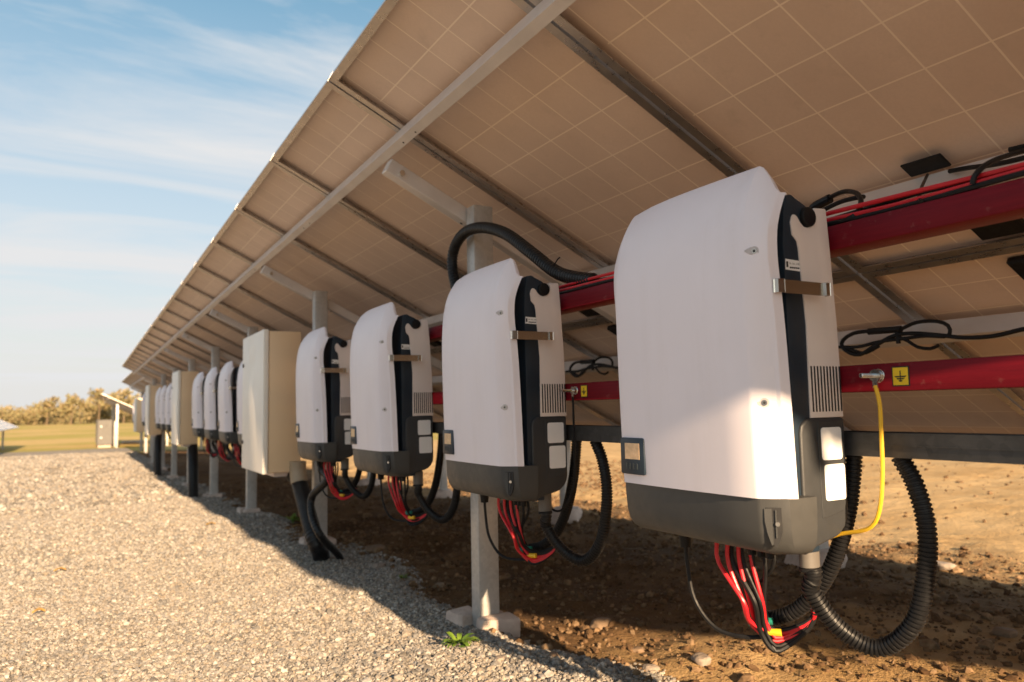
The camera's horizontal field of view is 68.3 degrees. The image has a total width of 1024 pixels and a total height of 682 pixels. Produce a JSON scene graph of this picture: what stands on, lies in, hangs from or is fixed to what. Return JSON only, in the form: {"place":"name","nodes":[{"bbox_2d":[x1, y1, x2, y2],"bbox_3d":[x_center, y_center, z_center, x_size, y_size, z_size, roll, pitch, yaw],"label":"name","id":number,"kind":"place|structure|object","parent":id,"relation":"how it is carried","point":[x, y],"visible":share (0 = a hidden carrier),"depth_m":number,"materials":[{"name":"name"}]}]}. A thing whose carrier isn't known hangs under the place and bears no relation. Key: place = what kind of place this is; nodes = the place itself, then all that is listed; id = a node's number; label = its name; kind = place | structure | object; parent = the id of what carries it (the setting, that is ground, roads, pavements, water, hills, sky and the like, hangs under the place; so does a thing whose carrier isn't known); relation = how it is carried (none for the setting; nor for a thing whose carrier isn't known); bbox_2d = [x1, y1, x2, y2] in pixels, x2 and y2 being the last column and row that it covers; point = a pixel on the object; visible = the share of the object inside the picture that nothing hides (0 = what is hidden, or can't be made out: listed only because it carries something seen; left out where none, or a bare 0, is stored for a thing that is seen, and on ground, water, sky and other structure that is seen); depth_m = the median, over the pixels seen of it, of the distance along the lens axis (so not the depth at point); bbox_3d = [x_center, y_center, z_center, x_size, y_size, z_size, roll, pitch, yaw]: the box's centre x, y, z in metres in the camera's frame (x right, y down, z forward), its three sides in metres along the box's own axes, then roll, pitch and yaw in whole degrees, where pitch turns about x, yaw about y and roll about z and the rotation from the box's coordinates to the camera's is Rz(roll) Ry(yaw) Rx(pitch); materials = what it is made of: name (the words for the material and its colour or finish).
{"place":"outdoors","nodes":[
{"label":"outdoors","id":0,"kind":"place"},
{"bbox_2d":[0,0,383,409],"label":"sky","id":1,"kind":"structure","parent":0,"point":[131,131],"materials":[{"name":"blue"}]},
{"bbox_2d":[0,451,678,681],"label":"gravel","id":2,"kind":"structure","parent":0,"point":[160,657],"depth_m":3.43,"materials":[{"name":"grey gravel"}]},
{"bbox_2d":[441,632,480,647],"bbox_3d":[-0.176,1.034,2.599,0.138,0.054,0.170,-2,-5,14],"label":"weed","id":3,"kind":"object","parent":2,"relation":"on","point":[460,639],"visible":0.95,"depth_m":2.60,"materials":[{"name":"green plant"}]},
{"bbox_2d":[0,417,1023,681],"bbox_3d":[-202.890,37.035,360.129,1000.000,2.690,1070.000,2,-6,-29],"label":"ground","id":4,"kind":"structure","parent":0,"point":[998,533],"depth_m":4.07,"materials":[{"name":"soil"}]},
{"bbox_2d":[36,396,61,424],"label":"tree","id":5,"kind":"object","parent":4,"relation":"on","point":[47,407],"visible":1,"depth_m":176.50,"materials":[{"name":"yellow plant"}]},
{"bbox_2d":[0,390,140,424],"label":"treeline","id":6,"kind":"object","parent":4,"relation":"on","point":[24,413],"depth_m":189.40,"materials":[{"name":"plant"}]},
{"bbox_2d":[57,393,90,423],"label":"tree","id":7,"kind":"object","parent":4,"relation":"on","point":[70,402],"visible":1,"depth_m":171.61,"materials":[{"name":"yellow plant"}]},
{"bbox_2d":[83,388,112,419],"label":"tree","id":8,"kind":"object","parent":4,"relation":"on","point":[97,393],"visible":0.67,"depth_m":178.55,"materials":[{"name":"yellow plant"}]},
{"bbox_2d":[96,419,112,447],"bbox_3d":[-18.519,4.252,34.279,0.620,1.350,1.150,2,-6,-29],"label":"equipment box","id":9,"kind":"object","parent":4,"relation":"on","point":[104,434],"visible":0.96,"depth_m":33.83,"materials":[{"name":"grey paint"}]},
{"bbox_2d":[109,387,133,422],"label":"tree","id":10,"kind":"object","parent":4,"relation":"on","point":[119,397],"visible":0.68,"depth_m":175.28,"materials":[{"name":"yellow plant"}]},
{"bbox_2d":[104,397,167,447],"bbox_3d":[-18.486,4.023,36.966,2.561,2.374,8.906,2,-6,-29],"label":"mounting rack","id":11,"kind":"object","parent":4,"relation":"on","point":[116,407],"visible":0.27,"depth_m":35.08,"materials":[{"name":"grey metal"}]},
{"bbox_2d":[129,377,235,455],"bbox_3d":[-11.002,2.586,24.850,2.561,2.526,8.906,2,-6,-29],"label":"mounting rack","id":12,"kind":"object","parent":4,"relation":"on","point":[141,434],"visible":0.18,"depth_m":25.09,"materials":[{"name":"grey metal"}]},
{"bbox_2d":[133,398,144,432],"bbox_3d":[-10.493,2.090,21.242,0.250,0.960,0.746,2,-6,-29],"label":"cabinet","id":13,"kind":"object","parent":12,"relation":"attached to","point":[139,427],"visible":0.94,"depth_m":20.92,"materials":[{"name":"metal"}]},
{"bbox_2d":[435,489,452,498],"bbox_3d":[-0.773,1.694,8.188,0.292,0.158,0.327,2,-6,-29],"label":"concrete footing","id":14,"kind":"object","parent":4,"relation":"on","point":[444,493],"visible":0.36,"depth_m":8.07,"materials":[{"name":"concrete"}]},
{"bbox_2d":[446,606,519,637],"bbox_3d":[-0.114,1.142,2.949,0.227,0.165,0.298,2,-6,-29],"label":"concrete footing","id":15,"kind":"object","parent":4,"relation":"on","point":[505,622],"visible":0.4,"depth_m":2.87,"materials":[{"name":"concrete"}]},
{"bbox_2d":[551,506,582,524],"bbox_3d":[0.434,1.423,6.092,0.305,0.158,0.302,2,-6,-29],"label":"concrete footing","id":16,"kind":"object","parent":4,"relation":"on","point":[576,513],"visible":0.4,"depth_m":6.00,"materials":[{"name":"concrete"}]},
{"bbox_2d":[133,0,1023,625],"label":"mounting rack","id":17,"kind":"object","parent":4,"relation":"on","point":[479,256],"visible":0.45,"depth_m":3.02,"materials":[{"name":"grey metal"}]},
{"bbox_2d":[124,362,170,384],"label":"solar module","id":18,"kind":"object","parent":17,"relation":"on","point":[145,372],"visible":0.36,"depth_m":18.34,"materials":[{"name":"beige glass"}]},
{"bbox_2d":[127,356,171,377],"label":"solar module","id":19,"kind":"object","parent":17,"relation":"on","point":[146,365],"visible":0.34,"depth_m":16.53,"materials":[{"name":"beige glass"}]},
{"bbox_2d":[129,352,172,374],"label":"solar module","id":20,"kind":"object","parent":17,"relation":"on","point":[153,364],"visible":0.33,"depth_m":15.71,"materials":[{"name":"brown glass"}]},
{"bbox_2d":[135,344,205,377],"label":"solar module","id":21,"kind":"object","parent":17,"relation":"on","point":[160,357],"visible":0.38,"depth_m":13.96,"materials":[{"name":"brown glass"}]},
{"bbox_2d":[138,338,208,375],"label":"solar module","id":22,"kind":"object","parent":17,"relation":"on","point":[147,345],"visible":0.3,"depth_m":13.16,"materials":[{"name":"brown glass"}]},
{"bbox_2d":[142,334,220,371],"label":"solar module","id":23,"kind":"object","parent":17,"relation":"on","point":[153,341],"visible":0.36,"depth_m":12.10,"materials":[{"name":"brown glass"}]},
{"bbox_2d":[145,327,234,369],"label":"solar module","id":24,"kind":"object","parent":17,"relation":"on","point":[177,344],"visible":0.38,"depth_m":11.34,"materials":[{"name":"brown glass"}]},
{"bbox_2d":[150,319,239,367],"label":"solar module","id":25,"kind":"object","parent":17,"relation":"on","point":[164,328],"visible":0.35,"depth_m":10.57,"materials":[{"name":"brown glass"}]},
{"bbox_2d":[156,309,242,360],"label":"solar module","id":26,"kind":"object","parent":17,"relation":"on","point":[177,323],"visible":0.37,"depth_m":9.59,"materials":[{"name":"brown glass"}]},
{"bbox_2d":[163,298,246,348],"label":"solar module","id":27,"kind":"object","parent":17,"relation":"on","point":[204,322],"visible":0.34,"depth_m":8.68,"materials":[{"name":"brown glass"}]},
{"bbox_2d":[171,284,271,335],"bbox_3d":[-2.652,-0.104,7.853,1.737,0.038,0.982,30,-19,-24],"label":"solar module","id":28,"kind":"object","parent":17,"relation":"on","point":[190,298],"visible":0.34,"depth_m":7.67,"materials":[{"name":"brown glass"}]},
{"bbox_2d":[181,266,329,341],"bbox_3d":[-2.166,-0.188,6.990,1.737,0.038,0.982,30,-19,-24],"label":"solar module","id":29,"kind":"object","parent":17,"relation":"on","point":[211,287],"visible":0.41,"depth_m":6.93,"materials":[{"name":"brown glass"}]},
{"bbox_2d":[194,241,354,340],"bbox_3d":[-1.680,-0.272,6.127,1.737,0.038,0.982,30,-19,-24],"label":"solar module","id":30,"kind":"object","parent":17,"relation":"on","point":[222,264],"visible":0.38,"depth_m":6.12,"materials":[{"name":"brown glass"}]},
{"bbox_2d":[212,206,441,351],"bbox_3d":[-1.194,-0.356,5.264,1.737,0.038,0.982,30,-19,-24],"label":"solar module","id":31,"kind":"object","parent":17,"relation":"on","point":[243,236],"visible":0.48,"depth_m":5.14,"materials":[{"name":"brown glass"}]},
{"bbox_2d":[235,154,461,317],"bbox_3d":[-0.708,-0.440,4.401,1.737,0.038,0.982,30,-19,-24],"label":"solar module","id":32,"kind":"object","parent":17,"relation":"on","point":[280,200],"visible":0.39,"depth_m":4.32,"materials":[{"name":"beige glass"}]},
{"bbox_2d":[431,366,442,391],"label":"solar module","id":33,"kind":"object","parent":17,"relation":"on","point":[436,388],"depth_m":6.90,"materials":[{"name":"beige glass"}]},
{"bbox_2d":[271,73,614,327],"bbox_3d":[-0.222,-0.524,3.538,1.737,0.038,0.982,30,-19,-24],"label":"solar module","id":34,"kind":"object","parent":17,"relation":"on","point":[336,137],"visible":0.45,"depth_m":3.36,"materials":[{"name":"beige glass"}]},
{"bbox_2d":[430,350,615,425],"bbox_3d":[0.092,0.398,5.915,1.505,0.038,0.982,30,-19,-24],"label":"solar module","id":35,"kind":"object","parent":17,"relation":"on","point":[584,416],"depth_m":5.90,"materials":[{"name":"beige glass"}]},
{"bbox_2d":[565,356,617,377],"bbox_3d":[0.516,0.137,4.188,0.025,0.111,0.782,2,-6,-29],"label":"cable coil","id":36,"kind":"object","parent":17,"relation":"hanging from","point":[591,366],"visible":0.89,"depth_m":4.29,"materials":[{"name":"black rubber"}]},
{"bbox_2d":[563,338,620,425],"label":"solar module","id":37,"kind":"object","parent":17,"relation":"on","point":[608,410],"depth_m":5.09,"materials":[{"name":"beige glass"}]},
{"bbox_2d":[328,0,856,277],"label":"solar module","id":38,"kind":"object","parent":17,"relation":"on","point":[554,127],"visible":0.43,"depth_m":2.53,"materials":[{"name":"beige glass"}]},
{"bbox_2d":[562,320,845,430],"bbox_3d":[1.064,0.230,4.189,1.505,0.038,0.982,30,-19,-24],"label":"solar module","id":39,"kind":"object","parent":17,"relation":"on","point":[597,339],"visible":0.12,"depth_m":4.24,"materials":[{"name":"beige glass"}]},
{"bbox_2d":[429,177,1023,341],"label":"mounting rail","id":40,"kind":"object","parent":17,"relation":"attached to","point":[992,204],"depth_m":1.34,"materials":[{"name":"red metal"}]},
{"bbox_2d":[447,222,596,288],"bbox_3d":[-0.013,-0.300,2.679,0.054,0.372,1.031,2,-6,-29],"label":"cable hose","id":41,"kind":"object","parent":40,"relation":"on","point":[535,256],"visible":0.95,"depth_m":2.62,"materials":[{"name":"black plastic"}]},
{"bbox_2d":[560,177,985,288],"bbox_3d":[0.565,-0.232,1.631,0.020,0.018,1.840,2,-6,-29],"label":"black cable","id":42,"kind":"object","parent":40,"relation":"on","point":[892,201],"visible":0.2,"depth_m":1.38,"materials":[{"name":"rubber"}]},
{"bbox_2d":[559,162,1023,288],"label":"red cable","id":43,"kind":"object","parent":40,"relation":"on","point":[935,186],"visible":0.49,"depth_m":1.34,"materials":[{"name":"plastic"}]},
{"bbox_2d":[827,189,863,225],"bbox_3d":[0.669,-0.270,1.574,0.073,0.103,0.264,-2,-5,9],"label":"black cable","id":44,"kind":"object","parent":43,"relation":"on","point":[857,194],"visible":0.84,"depth_m":1.48,"materials":[{"name":"rubber"}]},
{"bbox_2d":[809,194,833,208],"bbox_3d":[0.678,-0.303,1.659,0.021,0.028,0.055,2,-6,-29],"label":"cable connector","id":45,"kind":"object","parent":44,"relation":"attached to","point":[822,202],"visible":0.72,"depth_m":1.65,"materials":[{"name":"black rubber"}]},
{"bbox_2d":[559,170,1023,294],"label":"black cable","id":46,"kind":"object","parent":40,"relation":"on","point":[1000,179],"visible":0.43,"depth_m":1.29,"materials":[{"name":"rubber"}]},
{"bbox_2d":[970,148,1023,183],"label":"black cable","id":47,"kind":"object","parent":46,"relation":"on","point":[980,169],"visible":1,"depth_m":1.25,"materials":[{"name":"rubber"}]},
{"bbox_2d":[559,167,1023,291],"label":"red cable","id":48,"kind":"object","parent":40,"relation":"on","point":[861,212],"visible":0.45,"depth_m":1.37,"materials":[{"name":"plastic"}]},
{"bbox_2d":[432,354,1023,404],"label":"mounting rail","id":49,"kind":"object","parent":17,"relation":"attached to","point":[996,372],"depth_m":1.29,"materials":[{"name":"red metal"}]},
{"bbox_2d":[145,385,162,435],"bbox_3d":[-6.862,1.330,14.435,0.250,0.960,0.746,2,-6,-29],"label":"cabinet","id":50,"kind":"object","parent":49,"relation":"attached to","point":[151,429],"visible":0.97,"depth_m":14.11,"materials":[{"name":"metal"}]},
{"bbox_2d":[154,434,161,475],"bbox_3d":[-6.578,2.146,14.024,0.124,0.883,0.513,1,-5,-25],"label":"black pipe","id":51,"kind":"object","parent":50,"relation":"attached to","point":[158,456],"visible":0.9,"depth_m":13.85,"materials":[{"name":"plastic"}]},
{"bbox_2d":[155,387,168,431],"bbox_3d":[-5.983,1.178,12.944,0.237,0.762,0.472,1,-5,-29],"label":"inverter","id":52,"kind":"object","parent":49,"relation":"attached to","point":[157,408],"visible":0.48,"depth_m":12.74,"materials":[{"name":"grey plastic"}]},
{"bbox_2d":[159,385,170,431],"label":"inverter","id":53,"kind":"object","parent":49,"relation":"attached to","point":[162,409],"visible":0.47,"depth_m":11.93,"materials":[{"name":"grey plastic"}]},
{"bbox_2d":[164,383,171,430],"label":"inverter","id":54,"kind":"object","parent":49,"relation":"attached to","point":[167,409],"visible":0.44,"depth_m":11.14,"materials":[{"name":"grey plastic"}]},
{"bbox_2d":[171,370,198,446],"bbox_3d":[-4.270,0.882,9.834,0.250,0.960,0.746,2,-6,-29],"label":"cabinet","id":55,"kind":"object","parent":49,"relation":"attached to","point":[181,418],"visible":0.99,"depth_m":9.52,"materials":[{"name":"beige metal"}]},
{"bbox_2d":[188,444,198,497],"bbox_3d":[-3.987,1.649,9.427,0.124,0.783,0.514,1,-5,-25],"label":"black pipe","id":56,"kind":"object","parent":55,"relation":"attached to","point":[193,478],"visible":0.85,"depth_m":9.26,"materials":[{"name":"plastic"}]},
{"bbox_2d":[191,372,214,441],"bbox_3d":[-3.405,0.732,8.372,0.237,0.762,0.472,2,-6,-30],"label":"inverter","id":57,"kind":"object","parent":49,"relation":"attached to","point":[197,406],"visible":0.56,"depth_m":8.18,"materials":[{"name":"grey plastic"}]},
{"bbox_2d":[203,438,216,457],"bbox_3d":[-3.356,1.183,8.353,0.265,0.221,0.095,-3,-5,24],"label":"cable bundle","id":58,"kind":"object","parent":57,"relation":"hanging from","point":[208,448],"visible":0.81,"depth_m":8.33,"materials":[{"name":"red rubber"}]},
{"bbox_2d":[203,367,229,444],"bbox_3d":[-2.930,0.650,7.531,0.237,0.762,0.472,2,-6,-29],"label":"inverter","id":59,"kind":"object","parent":49,"relation":"attached to","point":[210,425],"visible":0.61,"depth_m":7.34,"materials":[{"name":"grey plastic"}]},
{"bbox_2d":[216,441,234,461],"bbox_3d":[-2.883,1.095,7.511,0.264,0.209,0.094,-3,-5,24],"label":"cable bundle","id":60,"kind":"object","parent":59,"relation":"hanging from","point":[221,448],"visible":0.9,"depth_m":7.50,"materials":[{"name":"plastic"}]},
{"bbox_2d":[218,361,239,446],"bbox_3d":[-2.457,0.568,6.682,0.237,0.762,0.472,1,-6,-29],"label":"inverter","id":61,"kind":"object","parent":49,"relation":"attached to","point":[227,400],"visible":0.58,"depth_m":6.50,"materials":[{"name":"grey plastic"}]},
{"bbox_2d":[232,444,244,468],"bbox_3d":[-2.405,1.018,6.664,0.265,0.220,0.096,-3,-5,24],"label":"cable bundle","id":62,"kind":"object","parent":61,"relation":"hanging from","point":[238,451],"visible":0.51,"depth_m":6.64,"materials":[{"name":"plastic"}]},
{"bbox_2d":[236,361,242,445],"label":"inverter","id":63,"kind":"object","parent":49,"relation":"attached to","point":[239,401],"visible":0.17,"depth_m":5.83,"materials":[{"name":"grey plastic"}]},
{"bbox_2d":[242,329,300,476],"bbox_3d":[-1.681,0.435,5.236,0.250,0.960,0.746,2,-6,-29],"label":"cabinet","id":64,"kind":"object","parent":49,"relation":"attached to","point":[269,444],"visible":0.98,"depth_m":4.94,"materials":[{"name":"beige metal"}]},
{"bbox_2d":[287,473,330,561],"bbox_3d":[-1.282,1.132,4.731,0.157,0.631,0.645,2,-6,-29],"label":"black pipe","id":65,"kind":"object","parent":64,"relation":"attached to","point":[319,551],"visible":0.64,"depth_m":4.54,"materials":[{"name":"plastic"}]},
{"bbox_2d":[289,461,307,484],"bbox_3d":[-1.392,0.862,4.919,0.106,0.157,0.131,3,-6,-40],"label":"pipe collar","id":66,"kind":"object","parent":65,"relation":"attached to","point":[297,471],"visible":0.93,"depth_m":4.88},
{"bbox_2d":[295,327,352,469],"bbox_3d":[-1.030,0.321,4.154,0.237,0.762,0.472,2,-6,-29],"label":"inverter","id":67,"kind":"object","parent":49,"relation":"attached to","point":[323,417],"visible":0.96,"depth_m":4.00,"materials":[{"name":"grey plastic"}]},
{"bbox_2d":[307,462,343,559],"bbox_3d":[-1.085,1.020,4.341,0.179,0.726,0.416,-1,-5,0],"label":"black pipe","id":68,"kind":"object","parent":67,"relation":"attached to","point":[327,543],"visible":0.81,"depth_m":4.26,"materials":[{"name":"plastic"}]},
{"bbox_2d":[318,462,357,499],"bbox_3d":[-0.980,0.766,4.135,0.264,0.209,0.093,-3,-5,24],"label":"cable bundle","id":69,"kind":"object","parent":67,"relation":"hanging from","point":[337,493],"visible":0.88,"depth_m":4.11,"materials":[{"name":"plastic"}]},
{"bbox_2d":[350,302,432,486],"bbox_3d":[-0.531,0.235,3.263,0.237,0.762,0.472,1,-6,-29],"label":"inverter","id":70,"kind":"object","parent":49,"relation":"attached to","point":[391,426],"visible":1,"depth_m":3.11,"materials":[{"name":"grey plastic"}]},
{"bbox_2d":[380,476,431,525],"bbox_3d":[-0.479,0.685,3.246,0.265,0.220,0.092,-3,-5,24],"label":"cable bundle","id":71,"kind":"object","parent":70,"relation":"hanging from","point":[402,507],"visible":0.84,"depth_m":3.23,"materials":[{"name":"plastic"}]},
{"bbox_2d":[442,258,566,514],"bbox_3d":[-0.038,0.150,2.392,0.237,0.762,0.472,2,-6,-29],"label":"inverter","id":72,"kind":"object","parent":49,"relation":"attached to","point":[504,402],"visible":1,"depth_m":2.24,"materials":[{"name":"grey plastic"}]},
{"bbox_2d":[483,498,555,564],"bbox_3d":[0.012,0.597,2.374,0.265,0.212,0.095,-3,-5,24],"label":"cable bundle","id":73,"kind":"object","parent":72,"relation":"hanging from","point":[530,555],"visible":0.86,"depth_m":2.35,"materials":[{"name":"red rubber"}]},
{"bbox_2d":[561,386,577,397],"bbox_3d":[0.168,0.151,2.223,0.050,0.034,0.025,2,-6,-29],"label":"earth bolt","id":74,"kind":"object","parent":49,"relation":"attached to","point":[573,390],"visible":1,"depth_m":2.23,"materials":[{"name":"metal"}]},
{"bbox_2d":[552,397,575,511],"bbox_3d":[0.124,0.344,2.296,0.022,0.345,0.208,3,-6,-40],"label":"earth wire","id":75,"kind":"object","parent":74,"relation":"hanging from","point":[574,456],"visible":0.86,"depth_m":2.23,"materials":[{"name":"black rubber"}]},
{"bbox_2d":[614,166,847,572],"bbox_3d":[0.430,0.069,1.562,0.237,0.762,0.472,2,-6,-29],"label":"inverter","id":76,"kind":"object","parent":49,"relation":"attached to","point":[731,412],"visible":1,"depth_m":1.42,"materials":[{"name":"plastic"}]},
{"bbox_2d":[684,543,816,652],"bbox_3d":[0.480,0.521,1.545,0.265,0.223,0.093,-3,-5,24],"label":"cable bundle","id":77,"kind":"object","parent":76,"relation":"hanging from","point":[760,622],"visible":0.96,"depth_m":1.52,"materials":[{"name":"red plastic"}]},
{"bbox_2d":[859,369,884,387],"bbox_3d":[0.649,0.068,1.368,0.050,0.034,0.025,2,-6,-29],"label":"earth bolt","id":78,"kind":"object","parent":49,"relation":"attached to","point":[875,376],"visible":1,"depth_m":1.37,"materials":[{"name":"metal"}]},
{"bbox_2d":[834,385,884,537],"bbox_3d":[0.624,0.232,1.405,0.015,0.296,0.142,3,-6,-40],"label":"earth wire","id":79,"kind":"object","parent":78,"relation":"hanging from","point":[882,475],"visible":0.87,"depth_m":1.36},
{"bbox_2d":[891,366,909,386],"bbox_3d":[0.692,0.063,1.343,0.002,0.036,0.033,2,-6,-29],"label":"earth sign","id":80,"kind":"object","parent":49,"relation":"attached to","point":[900,375],"visible":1,"depth_m":1.34,"materials":[{"name":"yellow"}]},
{"bbox_2d":[433,422,1023,464],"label":"cable tray","id":81,"kind":"object","parent":17,"relation":"attached to","point":[989,448],"depth_m":1.31,"materials":[{"name":"grey metal"}]},
{"bbox_2d":[342,469,361,491],"bbox_3d":[-0.854,0.656,4.114,0.044,0.373,0.226,4,-7,-44],"label":"conduit","id":82,"kind":"object","parent":81,"relation":"hanging from","point":[356,479],"visible":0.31,"depth_m":4.10,"materials":[{"name":"black plastic"}]},
{"bbox_2d":[342,469,375,498],"bbox_3d":[-0.800,0.648,3.990,0.234,0.376,0.060,-4,-6,27],"label":"conduit","id":83,"kind":"object","parent":81,"relation":"hanging from","point":[355,491],"visible":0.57,"depth_m":3.98,"materials":[{"name":"black plastic"}]},
{"bbox_2d":[411,433,443,514],"bbox_3d":[-0.354,0.570,3.226,0.044,0.373,0.226,4,-7,-44],"label":"conduit","id":84,"kind":"object","parent":81,"relation":"hanging from","point":[430,498],"visible":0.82,"depth_m":3.17,"materials":[{"name":"black plastic"}]},
{"bbox_2d":[414,485,460,523],"bbox_3d":[-0.300,0.562,3.102,0.234,0.376,0.060,-4,-6,27],"label":"conduit","id":85,"kind":"object","parent":81,"relation":"hanging from","point":[429,511],"visible":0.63,"depth_m":3.09,"materials":[{"name":"black plastic"}]},
{"bbox_2d":[528,440,581,549],"bbox_3d":[0.137,0.485,2.354,0.044,0.373,0.226,4,-7,-44],"label":"conduit","id":86,"kind":"object","parent":81,"relation":"hanging from","point":[561,523],"visible":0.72,"depth_m":2.31,"materials":[{"name":"black plastic"}]},
{"bbox_2d":[540,442,612,566],"bbox_3d":[0.191,0.477,2.230,0.235,0.376,0.060,-4,-6,27],"label":"conduit","id":87,"kind":"object","parent":81,"relation":"hanging from","point":[591,555],"visible":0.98,"depth_m":2.18,"materials":[{"name":"black plastic"}]},
{"bbox_2d":[767,455,862,625],"bbox_3d":[0.605,0.404,1.524,0.044,0.373,0.226,4,-7,-44],"label":"conduit","id":88,"kind":"object","parent":81,"relation":"hanging from","point":[796,609],"visible":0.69,"depth_m":1.48,"materials":[{"name":"black plastic"}]},
{"bbox_2d":[801,458,937,657],"bbox_3d":[0.658,0.396,1.400,0.235,0.376,0.060,-4,-6,27],"label":"conduit","id":89,"kind":"object","parent":81,"relation":"hanging from","point":[904,634],"visible":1,"depth_m":1.35,"materials":[{"name":"black plastic"}]},
{"bbox_2d":[529,0,1023,272],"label":"solar module","id":90,"kind":"object","parent":17,"relation":"on","point":[806,103],"visible":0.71,"depth_m":1.93,"materials":[{"name":"beige glass"}]},
{"bbox_2d":[900,153,950,176],"bbox_3d":[1.099,-0.467,2.006,0.050,0.029,0.112,2,-6,-29],"label":"lead box","id":91,"kind":"object","parent":90,"relation":"attached to","point":[927,164],"visible":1,"depth_m":2.00,"materials":[{"name":"black plastic"}]},
{"bbox_2d":[822,194,865,210],"bbox_3d":[0.763,-0.317,1.739,0.028,0.022,0.102,2,-6,-29],"label":"black cable","id":92,"kind":"object","parent":17,"relation":"attached to","point":[841,201],"visible":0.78,"depth_m":1.73,"materials":[{"name":"rubber"}]},
{"bbox_2d":[832,272,1023,433],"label":"solar module","id":93,"kind":"object","parent":17,"relation":"on","point":[861,301],"visible":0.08,"depth_m":3.23,"materials":[{"name":"beige glass"}]},
{"bbox_2d":[838,319,1023,356],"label":"cable coil","id":94,"kind":"object","parent":17,"relation":"hanging from","point":[898,334],"visible":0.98,"depth_m":2.64,"materials":[{"name":"black rubber"}]},
{"bbox_2d":[861,244,1023,407],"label":"solar module","id":95,"kind":"object","parent":17,"relation":"on","point":[984,283],"visible":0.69,"depth_m":2.51,"materials":[{"name":"beige glass"}]},
{"bbox_2d":[948,155,1023,173],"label":"cable","id":96,"kind":"object","parent":17,"relation":"attached to","point":[996,164],"visible":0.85,"depth_m":1.78,"materials":[{"name":"rubber"}]},
{"bbox_2d":[589,617,610,629],"bbox_3d":[0.354,1.125,2.993,0.101,0.041,0.069,2,-6,-29],"label":"rock","id":97,"kind":"object","parent":4,"relation":"on","point":[601,623],"visible":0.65,"depth_m":2.97,"materials":[{"name":"stone"}]},
{"bbox_2d":[691,652,711,666],"bbox_3d":[0.610,1.031,2.446,0.060,0.030,0.083,0,-5,-10],"label":"rock","id":98,"kind":"object","parent":4,"relation":"on","point":[702,659],"visible":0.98,"depth_m":2.42,"materials":[{"name":"stone"}]},
{"bbox_2d":[784,546,847,568],"bbox_3d":[1.593,1.175,3.993,0.290,0.158,0.306,2,-6,-29],"label":"concrete footing","id":99,"kind":"object","parent":4,"relation":"on","point":[790,559],"visible":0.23,"depth_m":3.95,"materials":[{"name":"concrete"}]},
{"bbox_2d":[936,560,956,570],"bbox_3d":[2.178,1.143,3.841,0.113,0.038,0.139,2,-6,-29],"label":"rock","id":100,"kind":"object","parent":4,"relation":"on","point":[945,566],"visible":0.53,"depth_m":3.79,"materials":[{"name":"stone"}]},
{"bbox_2d":[992,627,1017,637],"bbox_3d":[1.790,1.059,2.735,0.064,0.034,0.078,2,-6,-29],"label":"rock","id":101,"kind":"object","parent":4,"relation":"on","point":[1005,632],"visible":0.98,"depth_m":2.72,"materials":[{"name":"stone"}]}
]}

